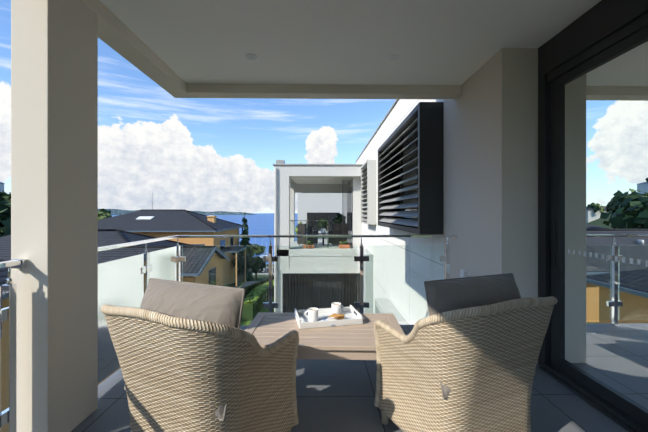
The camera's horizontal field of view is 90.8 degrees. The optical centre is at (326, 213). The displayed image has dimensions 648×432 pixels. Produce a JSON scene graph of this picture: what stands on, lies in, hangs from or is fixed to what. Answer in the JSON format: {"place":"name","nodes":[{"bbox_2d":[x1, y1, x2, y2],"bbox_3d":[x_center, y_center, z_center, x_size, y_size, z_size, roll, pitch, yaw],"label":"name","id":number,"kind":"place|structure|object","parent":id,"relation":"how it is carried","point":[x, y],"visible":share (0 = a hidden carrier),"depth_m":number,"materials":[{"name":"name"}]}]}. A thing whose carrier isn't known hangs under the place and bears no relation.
{"place":"outdoors","nodes":[
{"label":"outdoors","id":0,"kind":"place"},
{"bbox_2d":[98,209,254,214],"bbox_3d":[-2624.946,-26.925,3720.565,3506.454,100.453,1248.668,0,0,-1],"label":"headland hill","id":1,"kind":"structure","parent":0,"point":[117,212],"depth_m":4041.62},
{"bbox_2d":[0,0,395,212],"label":"sky","id":2,"kind":"structure","parent":0,"point":[193,154],"materials":[{"name":"blue"}]},
{"bbox_2d":[111,214,297,263],"bbox_3d":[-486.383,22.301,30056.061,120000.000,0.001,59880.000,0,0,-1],"label":"sea water","id":3,"kind":"structure","parent":0,"point":[260,224],"depth_m":577.77,"materials":[{"name":"blue liquid"}]},
{"bbox_2d":[224,264,273,286],"bbox_3d":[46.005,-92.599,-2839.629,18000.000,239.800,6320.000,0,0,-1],"label":"terrain","id":4,"kind":"structure","parent":0,"point":[266,276],"depth_m":55.26,"materials":[{"name":"green plant"}]},
{"bbox_2d":[0,182,3,191],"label":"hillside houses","id":5,"kind":"structure","parent":4,"relation":"on","point":[1,186],"depth_m":146.84,"materials":[{"name":"tile"}]},
{"bbox_2d":[0,190,10,236],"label":"tree","id":6,"kind":"object","parent":4,"relation":"on","point":[5,213],"visible":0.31,"depth_m":30.27,"materials":[{"name":"green plant"}]},
{"bbox_2d":[0,259,120,431],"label":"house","id":7,"kind":"structure","parent":4,"relation":"on","point":[3,274],"depth_m":9.95,"materials":[{"name":"tile"}]},
{"bbox_2d":[98,208,111,219],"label":"hillside trees","id":8,"kind":"object","parent":4,"relation":"on","point":[102,213],"visible":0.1,"depth_m":140.13,"materials":[{"name":"green plant"}]},
{"bbox_2d":[0,229,256,287],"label":"house","id":9,"kind":"structure","parent":4,"relation":"on","point":[107,237],"depth_m":22.08,"materials":[{"name":"ochre painted plaster"},{"name":"dark roof tile"},{"name":"stone paving"}]},
{"bbox_2d":[98,209,246,285],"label":"house","id":10,"kind":"structure","parent":4,"relation":"on","point":[158,223],"depth_m":40.43,"materials":[{"name":"tile"}]},
{"bbox_2d":[232,249,255,282],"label":"tree","id":11,"kind":"object","parent":4,"relation":"on","point":[248,262],"depth_m":46.19,"materials":[{"name":"green plant"}]},
{"bbox_2d":[238,213,252,281],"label":"cypress tree","id":12,"kind":"object","parent":4,"relation":"on","point":[244,242],"visible":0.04,"depth_m":49.40,"materials":[{"name":"green plant"}]},
{"bbox_2d":[240,297,273,325],"bbox_3d":[-4.748,10.426,45.427,4.480,7.110,55.000,0,0,-1],"label":"lawn strip","id":13,"kind":"object","parent":4,"relation":"on","point":[244,323],"depth_m":21.31,"materials":[{"name":"green plant"}]},
{"bbox_2d":[241,280,273,320],"bbox_3d":[-5.526,9.757,46.162,1.158,8.257,51.716,0,0,-1],"label":"lawn hedge","id":14,"kind":"object","parent":13,"relation":"on","point":[259,295],"visible":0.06,"depth_m":21.72,"materials":[{"name":"green plant"}]},
{"bbox_2d":[241,276,273,297],"bbox_3d":[-5.836,7.896,32.160,1.925,4.540,28.555,0,0,-1],"label":"dark glass fence","id":15,"kind":"object","parent":13,"relation":"on","point":[255,284],"visible":0.02,"depth_m":29.55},
{"bbox_2d":[250,243,265,256],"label":"tree","id":16,"kind":"object","parent":4,"relation":"on","point":[256,250],"visible":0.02,"depth_m":94.52,"materials":[{"name":"green plant"}]},
{"bbox_2d":[252,257,265,279],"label":"tree","id":17,"kind":"object","parent":4,"relation":"on","point":[258,259],"depth_m":53.49,"materials":[{"name":"green plant"}]},
{"bbox_2d":[273,160,362,312],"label":"portal building","id":18,"kind":"structure","parent":4,"relation":"on","point":[290,180],"depth_m":11.91,"materials":[{"name":"white painted plaster"}]},
{"bbox_2d":[290,220,338,248],"bbox_3d":[-1.338,0.811,13.182,1.697,1.080,3.854,0,0,-36],"label":"balcony rail","id":19,"kind":"object","parent":18,"relation":"on","point":[315,220],"visible":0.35,"depth_m":12.09,"materials":[{"name":"silver metal"}]},
{"bbox_2d":[290,223,338,247],"bbox_3d":[-1.338,0.836,13.183,1.668,0.930,3.826,0,0,-36],"label":"balcony glass","id":20,"kind":"object","parent":19,"relation":"attached to","point":[312,234],"visible":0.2,"depth_m":12.11,"materials":[{"name":"clear glass"}]},
{"bbox_2d":[283,180,359,312],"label":"portal louvres","id":21,"kind":"object","parent":18,"relation":"attached to","point":[291,280],"visible":0.21,"depth_m":12.01,"materials":[{"name":"grey metal"}]},
{"bbox_2d":[295,213,348,244],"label":"balcony plants","id":22,"kind":"object","parent":18,"relation":"on","point":[324,223],"visible":0.44,"depth_m":13.90,"materials":[{"name":"green plant"}]},
{"bbox_2d":[297,223,349,248],"bbox_3d":[-0.164,0.891,13.057,2.112,0.920,1.680,0,0,-1],"label":"balcony furniture","id":23,"kind":"object","parent":18,"relation":"on","point":[337,230],"visible":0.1,"depth_m":13.15,"materials":[{"name":"grey wicker"}]},
{"bbox_2d":[298,193,346,240],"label":"wall","id":24,"kind":"structure","parent":4,"relation":"on","point":[317,206],"depth_m":23.98,"materials":[{"name":"grey paint"}]},
{"bbox_2d":[356,99,443,324],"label":"building wall","id":25,"kind":"structure","parent":4,"relation":"on","point":[402,109],"depth_m":6.32,"materials":[{"name":"white paint"}]},
{"bbox_2d":[361,160,375,223],"bbox_3d":[1.267,-0.599,9.850,0.258,1.840,1.540,0,0,-1],"label":"louvre box","id":26,"kind":"object","parent":25,"relation":"attached to","point":[368,191],"visible":1,"depth_m":9.08,"materials":[{"name":"grey"}]},
{"bbox_2d":[355,99,398,161],"bbox_3d":[4.892,-2.318,9.318,7.030,0.040,10.380,0,0,-1],"label":"roof edge","id":27,"kind":"object","parent":25,"relation":"on","point":[390,109],"visible":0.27,"depth_m":8.30,"materials":[{"name":"grey metal"}]},
{"bbox_2d":[354,247,409,324],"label":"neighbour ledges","id":28,"kind":"object","parent":25,"relation":"attached to","point":[385,303],"visible":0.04,"depth_m":9.62,"materials":[{"name":"white paint"}]},
{"bbox_2d":[378,102,442,233],"bbox_3d":[1.311,-0.574,5.600,0.308,1.690,3.040,0,0,-1],"label":"louvre box","id":29,"kind":"object","parent":25,"relation":"attached to","point":[410,174],"visible":1,"depth_m":4.60,"materials":[{"name":"grey metal"}]},
{"bbox_2d":[239,264,273,274],"bbox_3d":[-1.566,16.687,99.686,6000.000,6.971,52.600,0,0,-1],"label":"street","id":30,"kind":"structure","parent":0,"point":[266,271],"depth_m":76.84,"materials":[{"name":"grey asphalt"}]},
{"bbox_2d":[71,325,627,431],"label":"balcony floor","id":31,"kind":"structure","parent":0,"point":[335,395],"depth_m":2.16,"materials":[{"name":"tile"}]},
{"bbox_2d":[11,0,97,431],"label":"balcony column","id":32,"kind":"structure","parent":31,"relation":"on","point":[54,143],"depth_m":1.79,"materials":[{"name":"white paint"}]},
{"bbox_2d":[100,304,298,424],"bbox_3d":[-0.644,0.806,1.660,0.796,0.815,0.739,0,0,23],"label":"chair rim","id":33,"kind":"object","parent":31,"relation":"on","point":[181,322],"visible":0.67,"depth_m":1.34,"materials":[{"name":"beige wicker"}]},
{"bbox_2d":[124,278,245,421],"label":"chair cushions","id":34,"kind":"object","parent":33,"relation":"on","point":[223,305],"visible":0.21,"depth_m":1.49,"materials":[{"name":"beige fabric"}]},
{"bbox_2d":[104,314,294,431],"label":"wicker chair","id":35,"kind":"object","parent":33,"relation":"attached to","point":[179,380],"visible":0.94,"depth_m":1.39,"materials":[{"name":"beige wicker"}]},
{"bbox_2d":[0,234,457,431],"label":"balustrade","id":36,"kind":"object","parent":31,"relation":"on","point":[120,282],"depth_m":2.78,"materials":[{"name":"clear glass"}]},
{"bbox_2d":[0,256,445,427],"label":"glass clamps","id":37,"kind":"object","parent":36,"relation":"attached to","point":[4,414],"visible":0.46,"depth_m":3.62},
{"bbox_2d":[244,312,404,359],"bbox_3d":[-0.022,1.087,2.448,1.180,0.430,0.700,0,0,2],"label":"coffee table","id":38,"kind":"object","parent":31,"relation":"on","point":[344,342],"visible":0.48,"depth_m":2.28,"materials":[{"name":"brown wood"}]},
{"bbox_2d":[294,305,362,328],"bbox_3d":[0.003,0.839,2.617,0.500,0.065,0.330,0,0,-12],"label":"serving tray","id":39,"kind":"object","parent":38,"relation":"on","point":[303,321],"visible":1,"depth_m":2.55,"materials":[{"name":"white plastic"}]},
{"bbox_2d":[304,307,317,321],"bbox_3d":[-0.120,0.817,2.568,0.103,0.092,0.082,0,0,-23],"label":"mug","id":40,"kind":"object","parent":39,"relation":"on","point":[312,316],"visible":1,"depth_m":2.54,"materials":[{"name":"white ceramic"}]},
{"bbox_2d":[318,313,349,325],"bbox_3d":[0.074,0.832,2.578,0.220,0.061,0.188,0,0,-37],"label":"plate of pastries","id":41,"kind":"object","parent":39,"relation":"on","point":[335,316],"visible":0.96,"depth_m":2.56,"materials":[{"name":"white ceramic"}]},
{"bbox_2d":[331,302,343,313],"bbox_3d":[0.094,0.817,2.727,0.110,0.092,0.083,0,0,-1],"label":"mug","id":42,"kind":"object","parent":39,"relation":"on","point":[336,308],"visible":0.79,"depth_m":2.70,"materials":[{"name":"white ceramic"}]},
{"bbox_2d":[381,411,387,424],"bbox_3d":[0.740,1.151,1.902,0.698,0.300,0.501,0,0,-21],"label":"chair leg","id":43,"kind":"object","parent":31,"relation":"on","point":[384,419],"visible":0.1,"depth_m":1.97,"materials":[{"name":"grey metal"}]},
{"bbox_2d":[444,48,537,362],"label":"pier wall","id":44,"kind":"structure","parent":31,"relation":"on","point":[491,166],"depth_m":2.87,"materials":[{"name":"white paint"}]},
{"bbox_2d":[82,0,600,99],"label":"balcony ceiling","id":45,"kind":"structure","parent":44,"relation":"on","point":[338,49],"depth_m":2.65,"materials":[{"name":"white paint"}]},
{"bbox_2d":[245,54,398,60],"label":"recessed ceiling lights","id":46,"kind":"object","parent":45,"relation":"attached to","point":[389,58],"visible":1,"depth_m":2.92,"materials":[{"name":"white plastic"}]},
{"bbox_2d":[538,0,647,431],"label":"sliding door frame","id":47,"kind":"object","parent":45,"relation":"attached to","point":[600,33],"visible":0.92,"depth_m":2.52,"materials":[{"name":"black metal"}]},
{"bbox_2d":[562,39,647,410],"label":"sliding door glass","id":48,"kind":"object","parent":47,"relation":"in","point":[605,204],"visible":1,"depth_m":2.15,"materials":[{"name":"clear glass"}]},
{"bbox_2d":[568,249,647,266],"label":"door safety markings","id":49,"kind":"object","parent":48,"relation":"attached to","point":[616,258],"depth_m":2.13,"materials":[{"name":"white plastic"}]},
{"bbox_2d":[460,270,466,277],"bbox_3d":[1.481,0.671,3.472,0.038,0.100,0.100,0,0,-1],"label":"wall outlet","id":50,"kind":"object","parent":44,"relation":"attached to","point":[463,273],"depth_m":3.45,"materials":[{"name":"white plastic"}]},
{"bbox_2d":[377,305,553,431],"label":"wicker chair","id":51,"kind":"object","parent":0,"point":[482,367],"visible":0.98,"depth_m":1.56,"materials":[{"name":"beige wicker"}]},
{"bbox_2d":[374,296,557,406],"bbox_3d":[0.773,0.806,1.815,0.794,0.816,0.739,0,0,-21],"label":"chair rim","id":52,"kind":"object","parent":51,"relation":"attached to","point":[473,312],"visible":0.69,"depth_m":1.50,"materials":[{"name":"beige wicker"}]},
{"bbox_2d":[424,273,536,398],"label":"chair cushions","id":53,"kind":"object","parent":51,"relation":"on","point":[444,295],"visible":0.27,"depth_m":1.65,"materials":[{"name":"grey fabric"}]}
]}

